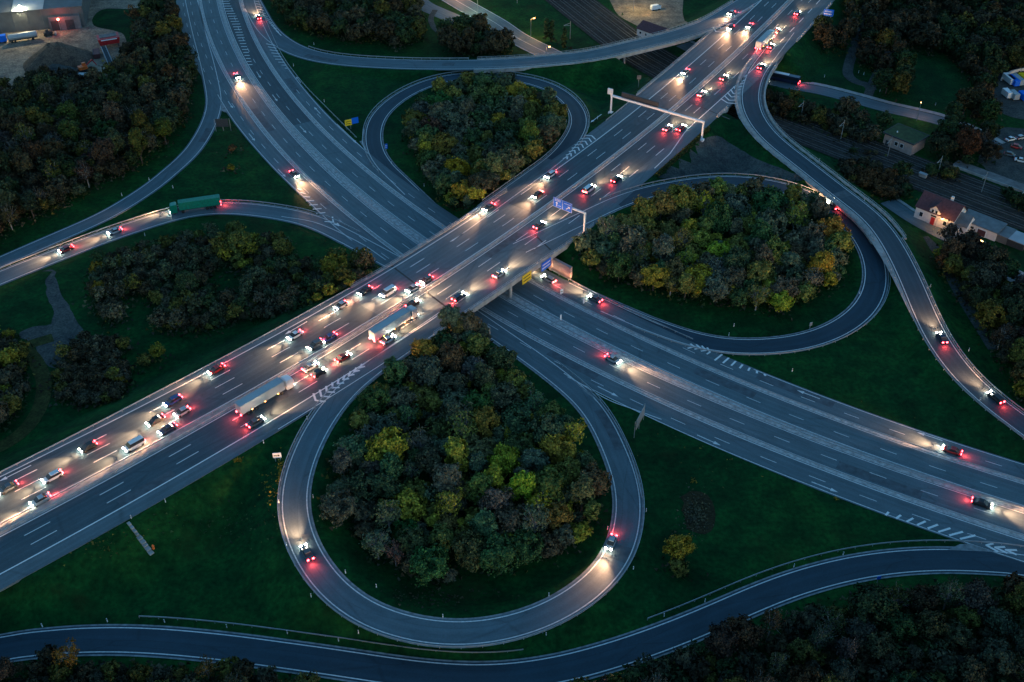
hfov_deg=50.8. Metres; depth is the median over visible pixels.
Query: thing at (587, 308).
road markings
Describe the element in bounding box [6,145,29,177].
tree
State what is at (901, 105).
pavement
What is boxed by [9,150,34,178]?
tree
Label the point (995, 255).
tree
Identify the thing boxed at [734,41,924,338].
bridge pavement
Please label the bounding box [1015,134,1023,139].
car
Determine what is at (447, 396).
tree
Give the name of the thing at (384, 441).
tree
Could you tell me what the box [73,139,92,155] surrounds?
tree
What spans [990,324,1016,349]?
tree
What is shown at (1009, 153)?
car
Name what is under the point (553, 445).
tree
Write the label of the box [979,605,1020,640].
tree
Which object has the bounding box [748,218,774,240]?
tree
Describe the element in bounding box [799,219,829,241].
tree
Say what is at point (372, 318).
flyover markings
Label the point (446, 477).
tree
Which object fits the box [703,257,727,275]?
tree
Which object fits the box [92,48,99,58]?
skip container
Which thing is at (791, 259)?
tree
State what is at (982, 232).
door
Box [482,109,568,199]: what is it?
guard rail
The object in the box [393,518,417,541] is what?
tree
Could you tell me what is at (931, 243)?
footpath
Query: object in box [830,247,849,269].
tree
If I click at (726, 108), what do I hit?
road bridge
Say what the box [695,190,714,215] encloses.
tree
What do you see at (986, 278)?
tree
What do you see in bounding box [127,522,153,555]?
drain channel
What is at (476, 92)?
tree
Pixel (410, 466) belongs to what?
tree
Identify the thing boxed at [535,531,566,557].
tree
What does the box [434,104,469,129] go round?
tree
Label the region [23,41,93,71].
gravel heap
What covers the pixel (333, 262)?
tree
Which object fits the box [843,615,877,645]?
tree
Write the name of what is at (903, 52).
tree
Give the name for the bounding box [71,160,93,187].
tree
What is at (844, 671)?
tree
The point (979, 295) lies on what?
tree
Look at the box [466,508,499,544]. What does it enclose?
tree
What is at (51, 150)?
tree
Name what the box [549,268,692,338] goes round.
guard rail
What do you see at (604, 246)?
tree
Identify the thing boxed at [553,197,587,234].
sign gantry
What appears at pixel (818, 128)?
railway rails
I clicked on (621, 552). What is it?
road patches
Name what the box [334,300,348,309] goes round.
car
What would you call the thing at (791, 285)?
tree
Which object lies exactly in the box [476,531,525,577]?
tree
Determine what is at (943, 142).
tree
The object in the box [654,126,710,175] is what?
hedge
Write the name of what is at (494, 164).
tree
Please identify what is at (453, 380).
tree
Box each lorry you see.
[169,194,220,214]
[234,374,294,415]
[368,305,418,341]
[755,29,774,49]
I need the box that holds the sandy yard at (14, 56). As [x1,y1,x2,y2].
[0,0,139,85]
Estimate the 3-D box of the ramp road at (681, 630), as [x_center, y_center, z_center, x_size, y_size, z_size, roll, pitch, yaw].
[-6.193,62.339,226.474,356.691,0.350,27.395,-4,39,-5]
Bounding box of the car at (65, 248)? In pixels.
[58,244,73,252]
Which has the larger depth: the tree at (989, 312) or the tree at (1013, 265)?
the tree at (1013, 265)
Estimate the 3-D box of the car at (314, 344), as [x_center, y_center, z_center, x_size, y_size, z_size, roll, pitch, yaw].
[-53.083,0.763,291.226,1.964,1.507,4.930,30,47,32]
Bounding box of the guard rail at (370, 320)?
[0,0,788,524]
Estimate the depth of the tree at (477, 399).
273.94 m
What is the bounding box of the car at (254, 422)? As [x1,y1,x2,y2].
[246,415,264,427]
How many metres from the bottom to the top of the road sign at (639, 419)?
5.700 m
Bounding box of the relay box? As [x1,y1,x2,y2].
[918,171,927,177]
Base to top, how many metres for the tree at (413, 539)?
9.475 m
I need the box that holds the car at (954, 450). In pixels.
[942,445,962,455]
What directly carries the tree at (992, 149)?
on the ground at (884, 362)
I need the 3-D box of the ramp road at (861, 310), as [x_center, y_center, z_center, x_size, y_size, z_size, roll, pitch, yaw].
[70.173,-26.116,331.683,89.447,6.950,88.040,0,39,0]
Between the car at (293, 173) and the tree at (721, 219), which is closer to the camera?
the tree at (721, 219)
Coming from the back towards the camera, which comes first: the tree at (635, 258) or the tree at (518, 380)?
the tree at (635, 258)
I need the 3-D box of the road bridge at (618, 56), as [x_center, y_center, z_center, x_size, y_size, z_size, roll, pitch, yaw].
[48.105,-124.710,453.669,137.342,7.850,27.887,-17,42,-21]
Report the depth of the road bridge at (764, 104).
368.72 m
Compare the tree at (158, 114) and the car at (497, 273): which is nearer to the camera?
the car at (497, 273)
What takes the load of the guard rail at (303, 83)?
on the ground at (884, 362)
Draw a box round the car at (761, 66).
[757,64,765,69]
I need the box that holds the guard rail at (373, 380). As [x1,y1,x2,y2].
[340,326,446,415]
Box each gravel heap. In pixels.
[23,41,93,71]
[48,64,81,80]
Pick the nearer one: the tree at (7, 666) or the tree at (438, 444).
the tree at (7, 666)
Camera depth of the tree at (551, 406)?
271.47 m
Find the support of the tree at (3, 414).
on the ground at (884, 362)
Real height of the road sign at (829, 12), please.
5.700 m
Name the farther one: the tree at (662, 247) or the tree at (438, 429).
the tree at (662, 247)
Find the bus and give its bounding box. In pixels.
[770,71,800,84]
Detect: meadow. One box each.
[789,8,861,93]
[898,58,969,110]
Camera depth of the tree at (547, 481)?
250.58 m
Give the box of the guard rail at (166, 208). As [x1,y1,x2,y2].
[0,199,359,267]
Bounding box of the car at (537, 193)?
[531,190,543,198]
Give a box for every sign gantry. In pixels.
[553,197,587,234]
[607,88,704,141]
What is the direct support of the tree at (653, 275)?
on the ground at (884, 362)
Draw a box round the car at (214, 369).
[207,363,225,374]
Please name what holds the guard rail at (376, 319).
on the median strip at (70, 490)
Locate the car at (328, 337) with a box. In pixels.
[322,332,337,342]
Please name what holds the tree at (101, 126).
on the ground at (884, 362)
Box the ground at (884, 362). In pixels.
[0,0,1023,681]
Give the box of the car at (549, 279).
[541,274,556,283]
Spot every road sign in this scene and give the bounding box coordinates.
[214,119,230,130]
[272,452,281,461]
[345,117,358,127]
[522,271,530,284]
[541,257,550,271]
[634,405,644,435]
[823,9,833,16]
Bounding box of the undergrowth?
[0,5,1023,681]
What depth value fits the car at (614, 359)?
296.31 m
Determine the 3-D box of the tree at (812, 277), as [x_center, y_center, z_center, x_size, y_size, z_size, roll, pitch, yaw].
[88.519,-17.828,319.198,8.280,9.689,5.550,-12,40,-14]
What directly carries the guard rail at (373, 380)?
on the ground at (884, 362)
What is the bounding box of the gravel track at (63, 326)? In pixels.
[19,269,82,367]
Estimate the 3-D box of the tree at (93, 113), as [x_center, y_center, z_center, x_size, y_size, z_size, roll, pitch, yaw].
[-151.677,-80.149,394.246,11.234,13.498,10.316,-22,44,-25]
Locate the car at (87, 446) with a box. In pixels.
[78,440,97,452]
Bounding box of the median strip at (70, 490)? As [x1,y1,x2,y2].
[0,0,791,534]
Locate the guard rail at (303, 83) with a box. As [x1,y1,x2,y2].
[258,0,356,137]
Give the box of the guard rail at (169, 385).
[0,288,349,472]
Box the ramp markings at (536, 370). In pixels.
[0,0,1023,681]
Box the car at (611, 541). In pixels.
[605,533,617,550]
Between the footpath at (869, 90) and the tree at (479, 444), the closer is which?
the tree at (479, 444)
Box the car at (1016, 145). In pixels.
[1011,143,1022,149]
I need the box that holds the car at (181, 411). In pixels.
[173,405,190,417]
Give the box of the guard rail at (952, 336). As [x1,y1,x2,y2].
[901,237,1023,409]
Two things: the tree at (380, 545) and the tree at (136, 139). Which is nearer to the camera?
the tree at (380, 545)
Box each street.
[422,0,459,19]
[442,0,560,54]
[677,42,1000,144]
[881,199,1020,281]
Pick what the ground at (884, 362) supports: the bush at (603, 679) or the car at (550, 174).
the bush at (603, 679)
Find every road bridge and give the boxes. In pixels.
[350,188,593,334]
[474,0,753,72]
[636,3,832,117]
[735,49,906,244]
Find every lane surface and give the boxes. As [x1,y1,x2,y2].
[0,296,376,520]
[0,313,419,572]
[223,0,310,124]
[508,95,677,212]
[546,0,818,220]
[657,0,786,99]
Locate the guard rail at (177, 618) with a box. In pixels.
[139,615,522,652]
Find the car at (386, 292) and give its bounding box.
[379,284,396,297]
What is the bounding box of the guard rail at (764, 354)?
[600,173,890,355]
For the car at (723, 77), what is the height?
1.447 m
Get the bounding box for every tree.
[0,107,8,117]
[0,112,33,140]
[0,130,12,148]
[0,149,13,175]
[0,180,18,218]
[0,199,17,229]
[0,400,9,422]
[0,656,16,680]
[2,135,21,151]
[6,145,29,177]
[7,106,27,122]
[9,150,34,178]
[11,123,37,142]
[16,190,41,217]
[17,138,47,164]
[22,69,37,83]
[25,70,60,98]
[33,186,51,207]
[34,136,66,162]
[35,80,56,100]
[41,132,65,143]
[41,157,62,181]
[51,637,79,668]
[52,151,76,178]
[53,99,81,120]
[56,117,81,150]
[58,93,75,103]
[59,159,76,178]
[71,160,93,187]
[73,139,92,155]
[80,104,106,126]
[88,118,118,139]
[90,136,115,174]
[92,88,107,104]
[99,99,124,123]
[102,126,126,157]
[110,50,143,72]
[124,102,148,126]
[127,127,148,163]
[129,108,148,129]
[148,109,177,131]
[152,116,172,144]
[171,43,197,62]
[174,270,201,293]
[194,654,218,679]
[218,672,248,681]
[220,226,252,253]
[260,674,278,681]
[291,671,320,681]
[319,252,347,279]
[319,487,356,528]
[328,445,352,475]
[332,432,372,464]
[347,466,376,500]
[354,423,379,445]
[355,385,390,414]
[359,458,380,473]
[361,525,391,558]
[364,426,410,462]
[368,472,401,502]
[370,499,401,530]
[372,412,402,432]
[378,452,404,480]
[381,539,404,566]
[382,355,406,384]
[384,386,419,408]
[386,487,428,523]
[393,433,414,455]
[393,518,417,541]
[395,403,419,428]
[395,525,429,554]
[400,459,421,479]
[403,476,426,500]
[405,425,435,452]
[408,353,443,387]
[409,338,438,357]
[409,543,450,586]
[410,99,430,116]
[410,383,435,408]
[414,148,438,166]
[415,445,441,478]
[419,114,443,132]
[424,415,453,438]
[425,90,453,105]
[428,523,456,553]
[430,131,458,155]
[430,462,464,496]
[432,486,465,518]
[433,437,448,459]
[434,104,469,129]
[434,341,467,372]
[434,513,459,534]
[436,370,469,398]
[436,385,472,414]
[437,304,461,332]
[439,399,472,427]
[443,125,469,142]
[443,436,471,473]
[444,156,472,176]
[447,312,471,333]
[447,410,478,440]
[451,527,488,572]
[456,476,478,498]
[458,309,482,334]
[459,389,496,414]
[461,356,485,381]
[461,430,495,463]
[465,83,487,104]
[465,332,490,356]
[465,471,493,506]
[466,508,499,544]
[467,169,498,190]
[467,451,489,475]
[468,405,502,437]
[470,361,496,389]
[475,327,491,341]
[476,486,515,511]
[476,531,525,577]
[480,145,502,158]
[483,151,503,176]
[483,462,503,495]
[484,345,517,370]
[486,442,522,477]
[488,379,520,412]
[491,117,520,137]
[491,500,528,536]
[493,484,513,505]
[495,145,524,173]
[496,366,528,392]
[497,433,532,454]
[499,140,523,149]
[499,400,537,436]
[501,140,526,158]
[507,470,535,503]
[508,525,544,563]
[518,119,539,143]
[518,447,549,471]
[519,501,551,532]
[521,386,545,415]
[522,99,542,121]
[524,487,552,513]
[528,409,570,445]
[531,464,569,506]
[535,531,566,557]
[536,111,566,133]
[536,399,566,420]
[538,432,576,464]
[541,499,575,531]
[551,414,574,435]
[555,456,581,487]
[558,417,587,444]
[569,474,595,511]
[575,450,596,470]
[578,460,612,498]
[590,235,614,258]
[596,214,619,239]
[605,250,632,281]
[614,212,648,235]
[617,223,646,255]
[628,243,649,268]
[631,194,658,219]
[638,666,667,681]
[639,264,672,290]
[643,229,661,244]
[647,188,677,219]
[651,233,674,261]
[658,219,682,242]
[661,274,678,294]
[662,533,694,559]
[664,256,686,278]
[666,182,704,211]
[671,228,693,252]
[672,246,694,265]
[676,272,696,299]
[685,261,712,293]
[687,227,711,249]
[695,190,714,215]
[701,240,731,261]
[701,270,732,302]
[702,620,739,659]
[703,200,733,233]
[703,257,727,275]
[709,176,729,196]
[720,245,754,272]
[722,265,747,288]
[723,192,751,211]
[723,613,768,650]
[723,676,745,681]
[737,215,755,234]
[745,259,775,282]
[745,284,771,310]
[745,666,776,681]
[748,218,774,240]
[751,185,791,214]
[752,244,773,262]
[753,207,788,236]
[760,606,785,635]
[765,234,790,267]
[767,652,789,677]
[768,290,795,311]
[769,276,800,297]
[778,251,804,271]
[784,198,810,229]
[786,638,817,664]
[788,242,811,264]
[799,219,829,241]
[800,266,824,285]
[806,236,825,251]
[806,246,824,263]
[807,249,834,283]
[809,619,837,651]
[810,196,830,222]
[816,606,848,634]
[817,215,851,237]
[821,671,842,681]
[828,656,858,681]
[829,230,854,252]
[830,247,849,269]
[835,634,860,660]
[843,582,900,626]
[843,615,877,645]
[863,629,897,659]
[870,67,899,92]
[878,610,917,642]
[887,581,912,609]
[888,670,917,681]
[891,47,917,68]
[899,584,940,614]
[913,608,948,640]
[928,131,961,154]
[934,114,962,135]
[934,575,965,609]
[935,237,965,272]
[936,219,963,241]
[941,615,973,650]
[944,99,965,122]
[947,605,981,631]
[952,576,998,619]
[954,125,982,157]
[955,87,979,113]
[957,654,988,681]
[958,229,984,258]
[967,260,1003,288]
[967,285,995,311]
[971,84,996,106]
[972,298,1008,329]
[975,242,1009,264]
[976,127,994,150]
[977,636,1018,676]
[978,140,1002,162]
[979,98,1001,120]
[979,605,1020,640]
[984,632,1013,652]
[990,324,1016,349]
[999,258,1020,279]
[999,281,1023,299]
[999,294,1023,326]
[1001,581,1023,616]
[1005,40,1023,67]
[1006,337,1023,363]
[1009,360,1023,384]
[1010,628,1023,659]
[1014,274,1023,289]
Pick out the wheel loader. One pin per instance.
(46, 32)
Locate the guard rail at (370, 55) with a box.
[308,46,468,59]
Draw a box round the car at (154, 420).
[146,413,165,426]
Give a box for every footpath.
[428,10,437,31]
[842,0,876,89]
[864,32,904,95]
[923,236,999,349]
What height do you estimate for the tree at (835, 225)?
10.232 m
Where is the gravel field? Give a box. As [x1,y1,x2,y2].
[659,136,802,181]
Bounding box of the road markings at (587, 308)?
[183,0,1023,561]
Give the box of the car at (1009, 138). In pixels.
[1004,136,1016,141]
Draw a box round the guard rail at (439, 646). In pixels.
[277,360,644,648]
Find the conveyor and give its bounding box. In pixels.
[100,45,112,64]
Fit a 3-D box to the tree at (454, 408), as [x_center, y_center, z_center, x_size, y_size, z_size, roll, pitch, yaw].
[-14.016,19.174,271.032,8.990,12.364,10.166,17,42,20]
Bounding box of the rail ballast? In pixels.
[545,0,1023,230]
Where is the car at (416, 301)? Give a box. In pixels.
[405,298,420,306]
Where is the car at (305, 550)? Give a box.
[299,543,313,561]
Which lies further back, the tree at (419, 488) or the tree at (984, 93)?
the tree at (984, 93)
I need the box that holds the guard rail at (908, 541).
[647,540,1023,620]
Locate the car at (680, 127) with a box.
[676,124,685,131]
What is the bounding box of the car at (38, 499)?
[29,492,50,506]
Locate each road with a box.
[0,0,834,591]
[0,78,221,268]
[0,202,381,285]
[0,548,1023,681]
[176,0,1023,562]
[256,0,744,70]
[280,336,641,647]
[364,72,587,190]
[444,158,550,229]
[564,279,612,302]
[605,205,622,215]
[610,176,887,353]
[741,72,850,196]
[835,192,1023,435]
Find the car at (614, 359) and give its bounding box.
[604,353,621,363]
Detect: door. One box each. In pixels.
[234,403,241,414]
[368,330,374,340]
[755,42,760,48]
[976,228,986,237]
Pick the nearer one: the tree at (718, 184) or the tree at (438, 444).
the tree at (438, 444)
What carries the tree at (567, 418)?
on the ground at (884, 362)
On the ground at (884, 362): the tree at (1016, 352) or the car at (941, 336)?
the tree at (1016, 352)
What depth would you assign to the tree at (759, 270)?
317.67 m
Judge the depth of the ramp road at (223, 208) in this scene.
351.01 m
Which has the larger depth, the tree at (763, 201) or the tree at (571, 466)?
the tree at (763, 201)
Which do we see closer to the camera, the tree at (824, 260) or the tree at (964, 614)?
the tree at (964, 614)
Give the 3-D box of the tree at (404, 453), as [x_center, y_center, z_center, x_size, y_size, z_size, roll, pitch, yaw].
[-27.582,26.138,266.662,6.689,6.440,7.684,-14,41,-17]
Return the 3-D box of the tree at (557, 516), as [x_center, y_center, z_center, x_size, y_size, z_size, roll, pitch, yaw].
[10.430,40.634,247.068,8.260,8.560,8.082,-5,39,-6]
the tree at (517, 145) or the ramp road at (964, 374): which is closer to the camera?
the ramp road at (964, 374)
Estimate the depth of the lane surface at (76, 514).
257.51 m
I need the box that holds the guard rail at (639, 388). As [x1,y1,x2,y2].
[199,0,1023,535]
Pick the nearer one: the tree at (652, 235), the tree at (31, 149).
the tree at (652, 235)
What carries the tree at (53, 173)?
on the ground at (884, 362)
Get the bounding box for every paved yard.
[610,0,687,28]
[977,127,1023,183]
[993,66,1023,118]
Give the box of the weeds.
[63,401,914,610]
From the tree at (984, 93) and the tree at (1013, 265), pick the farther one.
the tree at (984, 93)
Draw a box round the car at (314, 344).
[306,338,323,349]
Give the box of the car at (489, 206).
[482,202,494,211]
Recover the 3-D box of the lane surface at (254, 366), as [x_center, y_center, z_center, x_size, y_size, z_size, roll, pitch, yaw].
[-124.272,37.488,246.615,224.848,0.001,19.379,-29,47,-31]
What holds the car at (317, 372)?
on the road patches
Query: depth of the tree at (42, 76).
414.45 m
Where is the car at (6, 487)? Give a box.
[0,480,18,494]
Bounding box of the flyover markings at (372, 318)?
[0,0,819,574]
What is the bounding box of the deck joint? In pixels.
[387,39,756,305]
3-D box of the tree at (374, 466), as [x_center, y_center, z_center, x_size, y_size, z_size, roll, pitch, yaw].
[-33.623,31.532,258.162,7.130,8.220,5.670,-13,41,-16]
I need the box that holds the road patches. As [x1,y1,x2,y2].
[73,40,922,563]
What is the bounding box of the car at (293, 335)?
[286,329,303,339]
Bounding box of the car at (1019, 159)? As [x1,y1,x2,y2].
[1014,157,1023,162]
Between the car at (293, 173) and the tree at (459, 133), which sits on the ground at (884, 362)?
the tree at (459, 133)
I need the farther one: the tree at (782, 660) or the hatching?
the hatching
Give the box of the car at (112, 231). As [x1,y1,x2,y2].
[107,227,122,234]
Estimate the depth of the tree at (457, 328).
293.26 m
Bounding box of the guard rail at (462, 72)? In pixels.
[362,71,589,172]
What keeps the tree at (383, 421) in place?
on the ground at (884, 362)
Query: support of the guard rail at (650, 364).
on the separator strip at (301, 140)
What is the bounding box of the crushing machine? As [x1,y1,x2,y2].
[96,32,119,46]
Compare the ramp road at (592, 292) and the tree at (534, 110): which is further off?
the tree at (534, 110)
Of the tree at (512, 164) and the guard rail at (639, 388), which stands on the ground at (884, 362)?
the tree at (512, 164)
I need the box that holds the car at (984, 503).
[971,496,992,509]
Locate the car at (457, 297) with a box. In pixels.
[451,291,466,301]
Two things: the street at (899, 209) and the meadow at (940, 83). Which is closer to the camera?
the street at (899, 209)
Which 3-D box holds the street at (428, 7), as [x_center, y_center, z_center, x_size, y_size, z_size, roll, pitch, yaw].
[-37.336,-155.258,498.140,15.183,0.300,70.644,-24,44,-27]
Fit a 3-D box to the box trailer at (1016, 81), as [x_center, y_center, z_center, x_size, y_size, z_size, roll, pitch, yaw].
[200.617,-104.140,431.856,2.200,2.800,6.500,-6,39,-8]
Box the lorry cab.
[0,34,6,42]
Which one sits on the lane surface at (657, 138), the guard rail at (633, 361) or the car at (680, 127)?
the car at (680, 127)
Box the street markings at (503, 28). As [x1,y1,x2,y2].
[444,0,557,54]
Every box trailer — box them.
[1001,88,1012,98]
[1002,72,1013,84]
[1007,74,1020,85]
[1010,89,1020,99]
[1012,73,1023,84]
[1018,90,1023,100]
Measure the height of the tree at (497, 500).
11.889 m
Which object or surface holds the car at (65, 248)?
on the road patches
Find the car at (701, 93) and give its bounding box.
[697,90,705,96]
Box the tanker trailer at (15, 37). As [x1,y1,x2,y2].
[7,30,36,42]
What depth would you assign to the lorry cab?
463.06 m
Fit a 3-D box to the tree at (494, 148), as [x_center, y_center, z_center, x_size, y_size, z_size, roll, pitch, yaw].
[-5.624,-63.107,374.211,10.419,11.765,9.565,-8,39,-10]
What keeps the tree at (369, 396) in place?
on the ground at (884, 362)
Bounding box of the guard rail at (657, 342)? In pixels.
[241,2,1023,480]
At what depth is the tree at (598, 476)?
251.68 m
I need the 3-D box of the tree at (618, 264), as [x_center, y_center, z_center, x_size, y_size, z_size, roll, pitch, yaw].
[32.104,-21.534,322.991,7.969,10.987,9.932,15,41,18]
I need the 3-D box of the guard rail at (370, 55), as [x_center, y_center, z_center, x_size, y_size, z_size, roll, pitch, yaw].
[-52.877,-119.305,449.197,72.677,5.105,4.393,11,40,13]
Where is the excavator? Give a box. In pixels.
[77,59,96,72]
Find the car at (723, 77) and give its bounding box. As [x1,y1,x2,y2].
[720,74,727,80]
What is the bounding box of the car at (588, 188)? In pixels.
[582,184,594,193]
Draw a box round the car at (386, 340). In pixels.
[380,334,395,344]
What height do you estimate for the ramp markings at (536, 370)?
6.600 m
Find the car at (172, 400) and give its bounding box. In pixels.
[162,394,182,406]
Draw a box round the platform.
[953,160,1023,191]
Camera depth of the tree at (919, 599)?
227.61 m
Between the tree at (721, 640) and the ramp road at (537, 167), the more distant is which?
the ramp road at (537, 167)
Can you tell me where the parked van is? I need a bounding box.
[650,4,660,10]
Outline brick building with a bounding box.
[883,123,929,155]
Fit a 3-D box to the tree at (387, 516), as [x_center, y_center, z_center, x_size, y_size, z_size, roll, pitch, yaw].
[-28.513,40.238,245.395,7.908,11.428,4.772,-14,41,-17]
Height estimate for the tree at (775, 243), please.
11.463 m
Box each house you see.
[636,20,669,36]
[914,190,975,236]
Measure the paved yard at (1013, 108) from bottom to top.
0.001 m
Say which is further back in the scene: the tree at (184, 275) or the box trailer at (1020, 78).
the box trailer at (1020, 78)
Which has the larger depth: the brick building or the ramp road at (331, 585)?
the brick building
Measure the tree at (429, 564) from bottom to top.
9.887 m
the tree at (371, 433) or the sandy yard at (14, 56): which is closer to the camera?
the tree at (371, 433)
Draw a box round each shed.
[965,209,1006,240]
[995,226,1016,244]
[1006,231,1023,250]
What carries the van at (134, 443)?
on the flyover road at (444, 254)
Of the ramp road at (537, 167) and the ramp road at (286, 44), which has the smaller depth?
the ramp road at (537, 167)
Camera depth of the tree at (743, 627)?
220.38 m
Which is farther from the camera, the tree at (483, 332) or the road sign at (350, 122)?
the road sign at (350, 122)
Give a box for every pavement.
[690,41,1023,274]
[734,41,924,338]
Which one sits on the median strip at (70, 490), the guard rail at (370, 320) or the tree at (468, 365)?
the guard rail at (370, 320)
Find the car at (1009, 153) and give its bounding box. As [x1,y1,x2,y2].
[1004,150,1016,157]
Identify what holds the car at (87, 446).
on the flyover road at (444, 254)
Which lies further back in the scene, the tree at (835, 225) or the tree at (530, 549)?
the tree at (835, 225)
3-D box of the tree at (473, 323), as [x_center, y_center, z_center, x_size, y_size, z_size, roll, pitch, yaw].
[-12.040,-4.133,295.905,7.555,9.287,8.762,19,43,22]
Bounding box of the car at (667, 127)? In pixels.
[662,124,672,131]
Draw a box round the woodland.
[0,0,1023,681]
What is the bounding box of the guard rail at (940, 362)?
[883,252,1023,439]
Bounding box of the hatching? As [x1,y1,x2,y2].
[222,1,1016,554]
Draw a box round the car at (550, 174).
[544,170,555,178]
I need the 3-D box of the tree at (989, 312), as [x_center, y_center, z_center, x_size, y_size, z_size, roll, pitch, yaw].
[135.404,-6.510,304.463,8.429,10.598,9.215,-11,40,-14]
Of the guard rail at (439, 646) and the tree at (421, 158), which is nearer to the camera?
the guard rail at (439, 646)
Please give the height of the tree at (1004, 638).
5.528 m
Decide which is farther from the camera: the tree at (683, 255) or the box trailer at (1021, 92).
the box trailer at (1021, 92)
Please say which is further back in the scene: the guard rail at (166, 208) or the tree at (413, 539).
the guard rail at (166, 208)
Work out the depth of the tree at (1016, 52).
436.90 m
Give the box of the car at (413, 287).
[405,282,419,292]
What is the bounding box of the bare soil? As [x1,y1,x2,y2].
[681,491,715,534]
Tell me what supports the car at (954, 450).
on the road at (328, 150)
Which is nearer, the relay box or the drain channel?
the drain channel
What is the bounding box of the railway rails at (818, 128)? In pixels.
[549,0,1023,227]
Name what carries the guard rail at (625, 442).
on the ground at (884, 362)
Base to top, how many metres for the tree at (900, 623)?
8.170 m
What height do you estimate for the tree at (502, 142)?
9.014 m
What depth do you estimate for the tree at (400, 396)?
274.02 m
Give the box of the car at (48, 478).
[40,469,63,483]
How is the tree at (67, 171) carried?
on the ground at (884, 362)
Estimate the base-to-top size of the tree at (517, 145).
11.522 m
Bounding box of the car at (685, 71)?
[681,68,689,74]
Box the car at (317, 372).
[310,367,326,377]
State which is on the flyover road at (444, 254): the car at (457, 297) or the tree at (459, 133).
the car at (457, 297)
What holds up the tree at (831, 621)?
on the ground at (884, 362)
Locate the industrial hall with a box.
[0,0,90,32]
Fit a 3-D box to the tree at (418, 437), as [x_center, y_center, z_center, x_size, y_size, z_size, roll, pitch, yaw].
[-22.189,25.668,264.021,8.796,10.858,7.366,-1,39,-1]
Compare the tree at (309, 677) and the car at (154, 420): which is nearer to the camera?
the tree at (309, 677)
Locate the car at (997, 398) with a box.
[986,390,1004,403]
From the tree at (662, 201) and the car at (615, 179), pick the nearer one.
the tree at (662, 201)
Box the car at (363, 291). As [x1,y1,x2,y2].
[357,285,372,295]
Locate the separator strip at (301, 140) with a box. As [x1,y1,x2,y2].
[199,0,1023,538]
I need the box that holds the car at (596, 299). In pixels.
[587,294,602,302]
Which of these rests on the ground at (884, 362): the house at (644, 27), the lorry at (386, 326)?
the house at (644, 27)
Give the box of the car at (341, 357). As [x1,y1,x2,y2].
[334,351,351,362]
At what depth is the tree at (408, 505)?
247.65 m
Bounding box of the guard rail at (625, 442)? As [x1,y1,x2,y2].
[599,399,641,496]
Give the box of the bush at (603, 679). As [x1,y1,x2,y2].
[590,674,608,681]
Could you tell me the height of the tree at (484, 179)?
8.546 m
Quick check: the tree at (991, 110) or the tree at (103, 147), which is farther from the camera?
the tree at (991, 110)
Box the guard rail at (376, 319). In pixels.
[0,1,789,532]
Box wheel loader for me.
[43,28,56,36]
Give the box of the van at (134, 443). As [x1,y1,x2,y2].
[122,435,145,452]
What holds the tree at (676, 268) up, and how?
on the ground at (884, 362)
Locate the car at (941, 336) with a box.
[936,331,947,342]
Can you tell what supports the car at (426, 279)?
on the flyover road at (444, 254)
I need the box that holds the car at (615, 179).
[610,175,621,182]
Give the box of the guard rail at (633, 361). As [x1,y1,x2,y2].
[219,1,1023,508]
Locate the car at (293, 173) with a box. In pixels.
[289,170,298,177]
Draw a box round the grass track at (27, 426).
[0,334,53,451]
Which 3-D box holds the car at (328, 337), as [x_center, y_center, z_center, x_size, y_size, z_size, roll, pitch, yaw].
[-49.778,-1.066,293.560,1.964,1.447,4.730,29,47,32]
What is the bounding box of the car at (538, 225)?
[533,221,545,228]
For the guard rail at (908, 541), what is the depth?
243.43 m
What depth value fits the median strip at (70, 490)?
266.10 m
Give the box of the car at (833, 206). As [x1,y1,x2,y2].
[827,201,837,209]
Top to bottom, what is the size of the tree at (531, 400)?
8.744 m
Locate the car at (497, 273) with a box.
[492,269,505,278]
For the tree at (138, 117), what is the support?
on the ground at (884, 362)
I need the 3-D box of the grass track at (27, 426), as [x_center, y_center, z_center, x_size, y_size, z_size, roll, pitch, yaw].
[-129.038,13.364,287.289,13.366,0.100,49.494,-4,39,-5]
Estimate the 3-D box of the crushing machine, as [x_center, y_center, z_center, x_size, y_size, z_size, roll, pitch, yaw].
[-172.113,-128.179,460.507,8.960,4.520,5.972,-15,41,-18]
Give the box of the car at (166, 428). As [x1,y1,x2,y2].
[157,422,177,434]
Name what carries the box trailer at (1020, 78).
on the paved yard at (1013, 108)
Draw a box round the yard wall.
[1001,68,1023,80]
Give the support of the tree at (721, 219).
on the ground at (884, 362)
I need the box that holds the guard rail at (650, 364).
[220,2,1023,507]
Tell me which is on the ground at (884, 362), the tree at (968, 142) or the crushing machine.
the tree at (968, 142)
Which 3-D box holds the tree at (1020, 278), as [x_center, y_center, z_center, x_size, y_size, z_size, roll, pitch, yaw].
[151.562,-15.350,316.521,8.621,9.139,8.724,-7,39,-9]
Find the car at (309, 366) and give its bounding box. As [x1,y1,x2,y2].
[301,361,318,371]
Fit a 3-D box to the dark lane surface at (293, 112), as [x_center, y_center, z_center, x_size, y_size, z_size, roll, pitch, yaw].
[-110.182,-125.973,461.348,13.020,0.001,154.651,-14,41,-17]
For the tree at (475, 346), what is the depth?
288.69 m
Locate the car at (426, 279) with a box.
[420,274,433,283]
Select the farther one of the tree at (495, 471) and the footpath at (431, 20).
the footpath at (431, 20)
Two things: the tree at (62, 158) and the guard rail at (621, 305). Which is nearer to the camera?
the guard rail at (621, 305)
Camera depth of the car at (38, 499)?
246.57 m
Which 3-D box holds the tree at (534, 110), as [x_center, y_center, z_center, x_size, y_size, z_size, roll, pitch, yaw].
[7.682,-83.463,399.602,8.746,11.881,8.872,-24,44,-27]
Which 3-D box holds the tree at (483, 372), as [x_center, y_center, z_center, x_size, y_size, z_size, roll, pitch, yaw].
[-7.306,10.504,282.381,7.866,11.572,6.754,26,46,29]
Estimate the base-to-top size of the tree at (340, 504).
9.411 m

